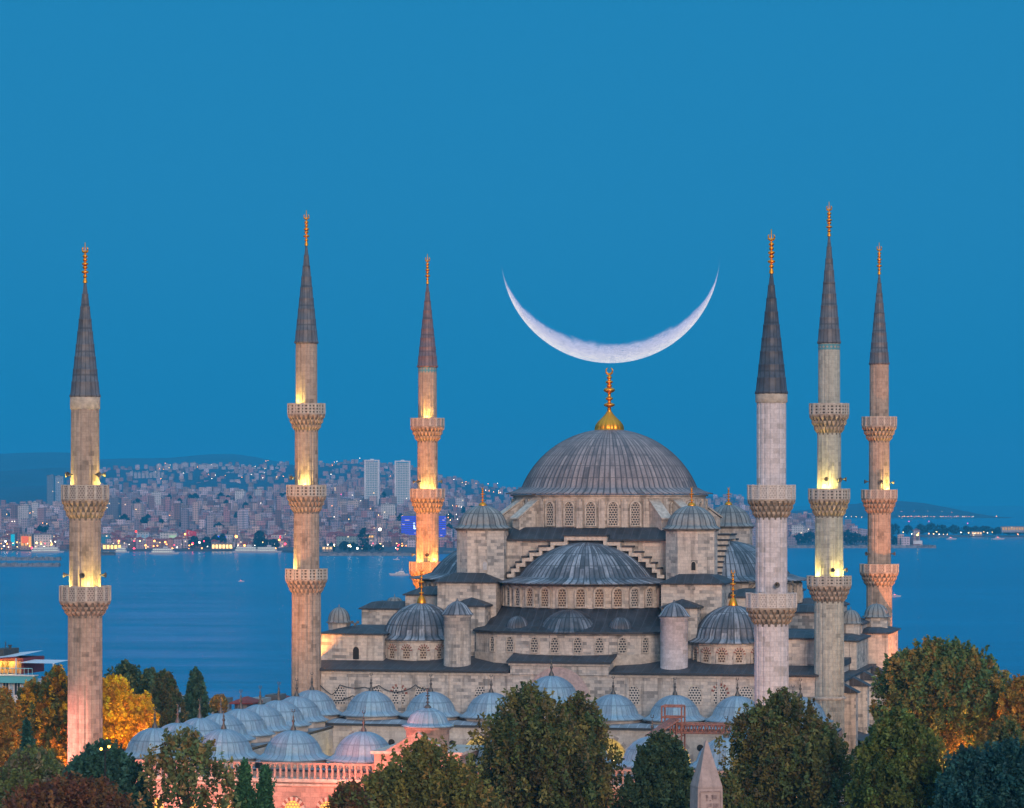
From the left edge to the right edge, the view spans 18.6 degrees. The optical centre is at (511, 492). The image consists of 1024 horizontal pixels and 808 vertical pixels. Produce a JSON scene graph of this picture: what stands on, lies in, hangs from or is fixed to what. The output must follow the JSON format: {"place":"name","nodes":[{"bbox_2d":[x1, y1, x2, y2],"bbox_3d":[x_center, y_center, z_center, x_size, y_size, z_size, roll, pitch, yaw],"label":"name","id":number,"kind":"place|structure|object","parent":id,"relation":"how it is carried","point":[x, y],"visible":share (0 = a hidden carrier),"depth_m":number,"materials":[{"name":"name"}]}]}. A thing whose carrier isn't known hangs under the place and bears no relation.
{"place":"outdoors","nodes":[
{"label":"outdoors","id":0,"kind":"place"},
{"bbox_2d":[0,641,66,702],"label":"terrace building","id":1,"kind":"structure","parent":0,"point":[19,663],"depth_m":441.21,"materials":[{"name":"white paint"}]},
{"bbox_2d":[0,467,70,487],"bbox_3d":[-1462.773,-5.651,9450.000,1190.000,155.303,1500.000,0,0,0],"label":"hills","id":2,"kind":"structure","parent":0,"point":[23,477],"depth_m":9592.88,"materials":[{"name":"blue"}]},
{"bbox_2d":[0,452,292,470],"bbox_3d":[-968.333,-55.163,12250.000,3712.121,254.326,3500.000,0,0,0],"label":"hills","id":3,"kind":"structure","parent":0,"point":[21,461],"depth_m":12871.10,"materials":[{"name":"blue"}]},
{"bbox_2d":[187,481,247,487],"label":"hill","id":4,"kind":"structure","parent":0,"point":[213,484],"depth_m":6813.32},
{"bbox_2d":[0,463,927,553],"bbox_3d":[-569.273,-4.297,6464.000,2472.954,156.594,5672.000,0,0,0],"label":"shore terrain","id":5,"kind":"structure","parent":0,"point":[19,494],"depth_m":7514.01,"materials":[{"name":"grey soil"}]},
{"bbox_2d":[18,504,30,523],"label":"building","id":6,"kind":"structure","parent":5,"relation":"on","point":[24,511],"depth_m":4792.55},
{"bbox_2d":[20,533,33,549],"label":"shop building","id":7,"kind":"structure","parent":5,"relation":"on","point":[26,538],"depth_m":3843.00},
{"bbox_2d":[34,534,52,549],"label":"building","id":8,"kind":"structure","parent":5,"relation":"on","point":[42,539],"depth_m":3843.00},
{"bbox_2d":[47,474,54,504],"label":"high-rise building","id":9,"kind":"structure","parent":5,"relation":"on","point":[50,488],"depth_m":6094.81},
{"bbox_2d":[55,475,63,500],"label":"high-rise building","id":10,"kind":"structure","parent":5,"relation":"on","point":[59,480],"depth_m":6144.06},
{"bbox_2d":[102,543,122,548],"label":"ferry terminal","id":11,"kind":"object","parent":5,"relation":"on","point":[111,545],"visible":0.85,"depth_m":3828.00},
{"bbox_2d":[107,497,120,522],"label":"building","id":12,"kind":"structure","parent":5,"relation":"on","point":[114,507],"depth_m":4692.74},
{"bbox_2d":[121,499,131,519],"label":"building","id":13,"kind":"structure","parent":5,"relation":"on","point":[127,507],"depth_m":4644.36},
{"bbox_2d":[160,532,177,538],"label":"mall building","id":14,"kind":"structure","parent":5,"relation":"on","point":[165,535],"depth_m":3923.00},
{"bbox_2d":[211,543,233,548],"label":"ferry terminal","id":15,"kind":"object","parent":5,"relation":"on","point":[222,545],"visible":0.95,"depth_m":3833.00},
{"bbox_2d":[253,536,267,547],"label":"broadleaf tree","id":16,"kind":"object","parent":5,"relation":"on","point":[262,541],"visible":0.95,"depth_m":3838.85,"materials":[{"name":"green plant"}]},
{"bbox_2d":[336,533,357,545],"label":"shop building","id":17,"kind":"structure","parent":5,"relation":"on","point":[347,537],"depth_m":3793.00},
{"bbox_2d":[357,527,369,550],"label":"broadleaf tree","id":18,"kind":"object","parent":5,"relation":"on","point":[362,534],"visible":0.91,"depth_m":3688.06,"materials":[{"name":"green plant"}]},
{"bbox_2d":[364,459,379,504],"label":"glass tower","id":19,"kind":"structure","parent":5,"relation":"on","point":[371,478],"depth_m":5191.00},
{"bbox_2d":[381,503,396,518],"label":"building","id":20,"kind":"structure","parent":5,"relation":"on","point":[387,509],"depth_m":4592.12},
{"bbox_2d":[395,460,410,503],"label":"glass tower","id":21,"kind":"structure","parent":5,"relation":"on","point":[402,481],"depth_m":5191.00,"materials":[{"name":"glass"}]},
{"bbox_2d":[401,514,445,536],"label":"office block","id":22,"kind":"structure","parent":5,"relation":"on","point":[408,523],"depth_m":3992.00,"materials":[{"name":"blue"}]},
{"bbox_2d":[0,459,921,549],"bbox_3d":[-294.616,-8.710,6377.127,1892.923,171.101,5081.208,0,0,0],"label":"distant buildings","id":23,"kind":"structure","parent":5,"relation":"on","point":[205,511],"depth_m":4953.69,"materials":[{"name":"concrete"}]},
{"bbox_2d":[792,524,804,533],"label":"building","id":24,"kind":"structure","parent":5,"relation":"on","point":[799,528],"depth_m":4592.93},
{"bbox_2d":[800,531,814,544],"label":"broadleaf tree","id":25,"kind":"object","parent":5,"relation":"on","point":[809,534],"visible":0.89,"depth_m":4236.94,"materials":[{"name":"green plant"}]},
{"bbox_2d":[843,532,865,544],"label":"broadleaf tree","id":26,"kind":"object","parent":5,"relation":"on","point":[858,537],"visible":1,"depth_m":4235.93,"materials":[{"name":"green plant"}]},
{"bbox_2d":[0,506,1023,714],"bbox_3d":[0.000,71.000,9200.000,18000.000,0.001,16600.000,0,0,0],"label":"sea","id":27,"kind":"structure","parent":0,"point":[181,615],"depth_m":2083.09,"materials":[{"name":"liquid"}]},
{"bbox_2d":[0,562,60,566],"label":"breakwater","id":28,"kind":"object","parent":27,"relation":"in","point":[15,564],"visible":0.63,"depth_m":3017.42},
{"bbox_2d":[0,556,61,559],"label":"breakwater","id":29,"kind":"object","parent":27,"relation":"in","point":[29,558],"visible":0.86,"depth_m":3294.52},
{"bbox_2d":[149,546,179,553],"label":"ferry","id":30,"kind":"object","parent":27,"relation":"on","point":[163,552],"visible":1,"depth_m":3629.28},
{"bbox_2d":[232,542,257,551],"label":"ferry","id":31,"kind":"object","parent":27,"relation":"on","point":[249,548],"visible":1,"depth_m":3730.40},
{"bbox_2d":[254,542,281,551],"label":"ferry","id":32,"kind":"object","parent":27,"relation":"on","point":[268,548],"visible":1,"depth_m":3730.76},
{"bbox_2d":[319,552,411,555],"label":"rock shore","id":33,"kind":"structure","parent":27,"relation":"in","point":[363,554],"depth_m":3543.95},
{"bbox_2d":[787,545,935,547],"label":"rock shore","id":34,"kind":"structure","parent":27,"relation":"in","point":[866,546],"depth_m":4033.88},
{"bbox_2d":[0,0,1023,505],"label":"sky","id":35,"kind":"structure","parent":0,"point":[603,162],"materials":[{"name":"blue"}]},
{"bbox_2d":[506,277,716,362],"bbox_3d":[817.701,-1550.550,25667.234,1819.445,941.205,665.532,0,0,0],"label":"moon","id":36,"kind":"object","parent":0,"point":[592,352],"visible":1,"depth_m":25717.52,"materials":[{"name":"white"}]},
{"bbox_2d":[790,501,1012,517],"bbox_3d":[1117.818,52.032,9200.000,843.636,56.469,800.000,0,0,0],"label":"hill","id":37,"kind":"structure","parent":0,"point":[903,509],"depth_m":9034.92,"materials":[{"name":"blue"}]},
{"bbox_2d":[920,534,1023,536],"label":"headland","id":38,"kind":"structure","parent":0,"point":[925,535],"depth_m":5067.61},
{"bbox_2d":[923,523,941,534],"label":"broadleaf tree","id":39,"kind":"object","parent":38,"relation":"on","point":[932,526],"visible":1,"depth_m":5125.42,"materials":[{"name":"green plant"}]},
{"bbox_2d":[1000,526,1023,531],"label":"marina building","id":40,"kind":"structure","parent":38,"relation":"on","point":[1012,528],"depth_m":5073.00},
{"bbox_3d":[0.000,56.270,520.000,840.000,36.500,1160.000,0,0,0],"label":"ground","id":41,"kind":"structure","parent":0,"visible":0},
{"bbox_2d":[0,685,24,767],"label":"broadleaf tree","id":42,"kind":"object","parent":41,"relation":"on","point":[11,723],"visible":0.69,"depth_m":343.98,"materials":[{"name":"orange plant"}]},
{"bbox_2d":[18,717,36,750],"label":"conifer tree","id":43,"kind":"object","parent":41,"relation":"on","point":[26,734],"visible":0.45,"depth_m":299.81,"materials":[{"name":"green plant"}]},
{"bbox_2d":[0,744,65,807],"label":"broadleaf tree","id":44,"kind":"object","parent":41,"relation":"on","point":[26,766],"visible":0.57,"depth_m":260.33,"materials":[{"name":"green plant"}]},
{"bbox_2d":[13,663,67,767],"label":"broadleaf tree","id":45,"kind":"object","parent":41,"relation":"on","point":[44,704],"visible":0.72,"depth_m":348.51,"materials":[{"name":"orange plant"}]},
{"bbox_2d":[1,771,137,807],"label":"broadleaf tree","id":46,"kind":"object","parent":41,"relation":"on","point":[72,790],"visible":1,"depth_m":233.23,"materials":[{"name":"brown plant"}]},
{"bbox_2d":[59,243,110,763],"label":"minaret","id":47,"kind":"object","parent":41,"relation":"on","point":[84,598],"visible":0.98,"depth_m":326.50,"materials":[{"name":"stone"}]},
{"bbox_2d":[62,737,157,807],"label":"tree","id":48,"kind":"object","parent":41,"relation":"on","point":[122,769],"visible":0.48,"depth_m":253.80,"materials":[{"name":"green plant"}]},
{"bbox_2d":[102,673,160,750],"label":"broadleaf tree","id":49,"kind":"object","parent":41,"relation":"on","point":[128,714],"visible":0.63,"depth_m":368.28,"materials":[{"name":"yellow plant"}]},
{"bbox_2d":[102,659,160,694],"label":"broadleaf tree","id":50,"kind":"object","parent":41,"relation":"on","point":[137,680],"visible":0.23,"depth_m":418.68,"materials":[{"name":"green plant"}]},
{"bbox_2d":[148,668,188,727],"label":"broadleaf tree","id":51,"kind":"object","parent":41,"relation":"on","point":[167,696],"visible":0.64,"depth_m":403.96,"materials":[{"name":"green plant"}]},
{"bbox_2d":[136,725,246,807],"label":"broadleaf tree","id":52,"kind":"object","parent":41,"relation":"on","point":[193,748],"visible":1,"depth_m":248.95,"materials":[{"name":"green plant"}]},
{"bbox_2d":[181,666,213,718],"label":"poplar tree","id":53,"kind":"object","parent":41,"relation":"on","point":[196,687],"visible":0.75,"depth_m":428.97,"materials":[{"name":"green plant"}]},
{"bbox_2d":[209,693,228,713],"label":"broadleaf tree","id":54,"kind":"object","parent":41,"relation":"on","point":[214,702],"visible":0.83,"depth_m":519.03,"materials":[{"name":"orange plant"}]},
{"bbox_2d":[231,757,257,807],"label":"conifer tree","id":55,"kind":"object","parent":41,"relation":"on","point":[245,787],"visible":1,"depth_m":249.61,"materials":[{"name":"green plant"}]},
{"bbox_2d":[229,696,262,708],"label":"house","id":56,"kind":"structure","parent":41,"relation":"on","point":[247,701],"depth_m":607.55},
{"bbox_2d":[253,763,276,807],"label":"conifer tree","id":57,"kind":"object","parent":41,"relation":"on","point":[263,798],"visible":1,"depth_m":249.64,"materials":[{"name":"green plant"}]},
{"bbox_2d":[285,210,327,695],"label":"minaret","id":58,"kind":"object","parent":41,"relation":"on","point":[306,577],"visible":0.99,"depth_m":395.24,"materials":[{"name":"stone"}]},
{"bbox_2d":[324,777,374,807],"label":"broadleaf tree","id":59,"kind":"object","parent":41,"relation":"on","point":[350,794],"visible":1,"depth_m":244.30,"materials":[{"name":"green plant"}]},
{"bbox_2d":[409,254,444,588],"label":"minaret","id":60,"kind":"object","parent":41,"relation":"on","point":[427,495],"visible":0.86,"depth_m":460.90,"materials":[{"name":"stone"}]},
{"bbox_2d":[358,731,506,807],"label":"broadleaf tree","id":61,"kind":"object","parent":41,"relation":"on","point":[421,780],"visible":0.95,"depth_m":253.10,"materials":[{"name":"green plant"}]},
{"bbox_2d":[125,657,842,807],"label":"mosque courtyard","id":62,"kind":"structure","parent":41,"relation":"on","point":[311,746],"depth_m":360.07,"materials":[{"name":"grey metal"}]},
{"bbox_2d":[281,797,304,807],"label":"window","id":63,"kind":"structure","parent":62,"relation":"in","point":[290,802],"depth_m":322.97,"materials":[{"name":"glass"}]},
{"bbox_2d":[645,704,730,750],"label":"scaffold gantry","id":64,"kind":"object","parent":62,"relation":"on","point":[672,720],"visible":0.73,"depth_m":323.93,"materials":[{"name":"red metal"}]},
{"bbox_2d":[464,680,626,807],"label":"broadleaf tree","id":65,"kind":"object","parent":41,"relation":"on","point":[535,758],"visible":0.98,"depth_m":260.70,"materials":[{"name":"green plant"}]},
{"bbox_2d":[319,368,900,779],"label":"mosque","id":66,"kind":"structure","parent":41,"relation":"on","point":[592,562],"depth_m":400.19,"materials":[{"name":"stone"}]},
{"bbox_2d":[333,686,344,704],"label":"window","id":67,"kind":"structure","parent":66,"relation":"in","point":[339,694],"depth_m":395.90,"materials":[{"name":"stone"}]},
{"bbox_2d":[388,644,396,659],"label":"window","id":68,"kind":"structure","parent":66,"relation":"in","point":[392,651],"depth_m":399.88,"materials":[{"name":"stone"}]},
{"bbox_2d":[390,684,407,705],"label":"window","id":69,"kind":"structure","parent":66,"relation":"in","point":[393,695],"depth_m":394.26,"materials":[{"name":"stone"}]},
{"bbox_2d":[401,644,411,659],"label":"window","id":70,"kind":"structure","parent":66,"relation":"in","point":[406,650],"depth_m":398.76,"materials":[{"name":"stone"}]},
{"bbox_2d":[418,644,429,659],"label":"window","id":71,"kind":"structure","parent":66,"relation":"in","point":[422,648],"depth_m":398.52,"materials":[{"name":"stone"}]},
{"bbox_2d":[435,644,443,659],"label":"window","id":72,"kind":"structure","parent":66,"relation":"in","point":[438,648],"depth_m":399.00,"materials":[{"name":"stone"}]},
{"bbox_2d":[505,585,511,605],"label":"window","id":73,"kind":"structure","parent":66,"relation":"in","point":[508,591],"depth_m":403.41,"materials":[{"name":"stone"}]},
{"bbox_2d":[505,636,514,651],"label":"window","id":74,"kind":"structure","parent":66,"relation":"in","point":[509,643],"depth_m":395.03,"materials":[{"name":"stone"}]},
{"bbox_2d":[513,586,521,606],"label":"window","id":75,"kind":"structure","parent":66,"relation":"in","point":[517,592],"depth_m":401.35,"materials":[{"name":"stone"}]},
{"bbox_2d":[525,586,534,606],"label":"window","id":76,"kind":"structure","parent":66,"relation":"in","point":[529,591],"depth_m":399.49,"materials":[{"name":"stone"}]},
{"bbox_2d":[530,636,538,652],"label":"window","id":77,"kind":"structure","parent":66,"relation":"in","point":[534,641],"depth_m":393.59,"materials":[{"name":"stone"}]},
{"bbox_2d":[539,586,550,607],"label":"window","id":78,"kind":"structure","parent":66,"relation":"in","point":[544,593],"depth_m":398.03,"materials":[{"name":"stone"}]},
{"bbox_2d":[545,501,554,525],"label":"window","id":79,"kind":"structure","parent":66,"relation":"in","point":[549,506],"depth_m":411.67,"materials":[{"name":"stone"}]},
{"bbox_2d":[550,637,559,652],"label":"window","id":80,"kind":"structure","parent":66,"relation":"in","point":[554,641],"depth_m":392.72,"materials":[{"name":"stone"}]},
{"bbox_2d":[556,587,567,607],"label":"window","id":81,"kind":"structure","parent":66,"relation":"in","point":[561,593],"depth_m":397.06,"materials":[{"name":"stone"}]},
{"bbox_2d":[563,501,574,525],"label":"window","id":82,"kind":"structure","parent":66,"relation":"in","point":[569,507],"depth_m":410.17,"materials":[{"name":"stone"}]},
{"bbox_2d":[573,637,582,653],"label":"window","id":83,"kind":"structure","parent":66,"relation":"in","point":[577,642],"depth_m":392.15,"materials":[{"name":"stone"}]},
{"bbox_2d":[574,587,586,607],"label":"window","id":84,"kind":"structure","parent":66,"relation":"in","point":[580,595],"depth_m":396.58,"materials":[{"name":"stone"}]},
{"bbox_2d":[585,501,596,525],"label":"window","id":85,"kind":"structure","parent":66,"relation":"in","point":[590,506],"depth_m":409.17,"materials":[{"name":"stone"}]},
{"bbox_2d":[593,587,604,607],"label":"window","id":86,"kind":"structure","parent":66,"relation":"in","point":[598,593],"depth_m":396.48,"materials":[{"name":"stone"}]},
{"bbox_2d":[594,637,603,653],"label":"window","id":87,"kind":"structure","parent":66,"relation":"in","point":[599,641],"depth_m":391.86,"materials":[{"name":"stone"}]},
{"bbox_2d":[607,501,618,525],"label":"window","id":88,"kind":"structure","parent":66,"relation":"in","point":[612,507],"depth_m":408.97,"materials":[{"name":"stone"}]},
{"bbox_2d":[612,587,623,607],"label":"window","id":89,"kind":"structure","parent":66,"relation":"in","point":[617,592],"depth_m":396.96,"materials":[{"name":"stone"}]},
{"bbox_2d":[618,637,626,653],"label":"window","id":90,"kind":"structure","parent":66,"relation":"in","point":[622,641],"depth_m":391.86,"materials":[{"name":"stone"}]},
{"bbox_2d":[629,587,639,607],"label":"window","id":91,"kind":"structure","parent":66,"relation":"in","point":[634,592],"depth_m":397.93,"materials":[{"name":"stone"}]},
{"bbox_2d":[629,685,639,704],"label":"window","id":92,"kind":"structure","parent":66,"relation":"in","point":[634,692],"depth_m":387.67,"materials":[{"name":"stone"}]},
{"bbox_2d":[629,501,640,525],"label":"window","id":93,"kind":"structure","parent":66,"relation":"in","point":[635,506],"depth_m":409.27,"materials":[{"name":"stone"}]},
{"bbox_2d":[641,637,649,652],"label":"window","id":94,"kind":"structure","parent":66,"relation":"in","point":[645,644],"depth_m":392.44,"materials":[{"name":"stone"}]},
{"bbox_2d":[644,586,653,606],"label":"window","id":95,"kind":"structure","parent":66,"relation":"in","point":[649,591],"depth_m":399.30,"materials":[{"name":"stone"}]},
{"bbox_2d":[687,685,701,704],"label":"window","id":96,"kind":"structure","parent":66,"relation":"in","point":[694,693],"depth_m":386.07,"materials":[{"name":"stone"}]},
{"bbox_2d":[701,647,710,663],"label":"window","id":97,"kind":"structure","parent":66,"relation":"in","point":[705,653],"depth_m":391.10,"materials":[{"name":"stone"}]},
{"bbox_2d":[711,683,728,705],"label":"window","id":98,"kind":"structure","parent":66,"relation":"in","point":[724,691],"depth_m":385.41,"materials":[{"name":"stone"}]},
{"bbox_2d":[716,648,727,663],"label":"window","id":99,"kind":"structure","parent":66,"relation":"in","point":[721,653],"depth_m":389.95,"materials":[{"name":"stone"}]},
{"bbox_2d":[733,648,745,663],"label":"window","id":100,"kind":"structure","parent":66,"relation":"in","point":[737,655],"depth_m":389.67,"materials":[{"name":"stone"}]},
{"bbox_2d":[739,685,752,699],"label":"window","id":101,"kind":"structure","parent":66,"relation":"in","point":[746,691],"depth_m":384.66,"materials":[{"name":"stone"}]},
{"bbox_2d":[617,728,693,807],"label":"broadleaf tree","id":102,"kind":"object","parent":41,"relation":"on","point":[662,771],"visible":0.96,"depth_m":256.56,"materials":[{"name":"green plant"}]},
{"bbox_2d":[690,741,722,807],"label":"obelisk","id":103,"kind":"object","parent":41,"relation":"on","point":[706,790],"visible":1,"depth_m":224.29,"materials":[{"name":"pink stone"}]},
{"bbox_2d":[719,771,748,807],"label":"broadleaf tree","id":104,"kind":"object","parent":41,"relation":"on","point":[732,796],"visible":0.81,"depth_m":244.30,"materials":[{"name":"green plant"}]},
{"bbox_2d":[746,229,796,706],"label":"minaret","id":105,"kind":"object","parent":41,"relation":"on","point":[771,605],"visible":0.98,"depth_m":315.45,"materials":[{"name":"stone"}]},
{"bbox_2d":[713,686,856,807],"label":"broadleaf tree","id":106,"kind":"object","parent":41,"relation":"on","point":[780,759],"visible":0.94,"depth_m":267.49,"materials":[{"name":"green plant"}]},
{"bbox_2d":[807,202,851,803],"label":"minaret","id":107,"kind":"object","parent":41,"relation":"on","point":[829,583],"visible":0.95,"depth_m":381.94,"materials":[{"name":"stone"}]},
{"bbox_2d":[859,243,898,625],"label":"minaret","id":108,"kind":"object","parent":41,"relation":"on","point":[879,572],"visible":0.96,"depth_m":445.40,"materials":[{"name":"stone"}]},
{"bbox_2d":[841,704,952,807],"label":"broadleaf tree","id":109,"kind":"object","parent":41,"relation":"on","point":[895,764],"visible":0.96,"depth_m":256.12,"materials":[{"name":"green plant"}]},
{"bbox_2d":[868,634,1012,771],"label":"broadleaf tree","id":110,"kind":"object","parent":41,"relation":"on","point":[945,690],"visible":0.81,"depth_m":341.31,"materials":[{"name":"green plant"}]},
{"bbox_2d":[928,735,1023,807],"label":"broadleaf tree","id":111,"kind":"object","parent":41,"relation":"on","point":[971,777],"visible":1,"depth_m":248.32,"materials":[{"name":"green plant"}]},
{"bbox_2d":[977,714,1023,751],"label":"broadleaf tree","id":112,"kind":"object","parent":41,"relation":"on","point":[1004,727],"visible":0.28,"depth_m":299.14,"materials":[{"name":"green plant"}]},
{"bbox_2d":[995,674,1023,732],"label":"broadleaf tree","id":113,"kind":"object","parent":41,"relation":"on","point":[1011,700],"visible":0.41,"depth_m":334.14,"materials":[{"name":"orange plant"}]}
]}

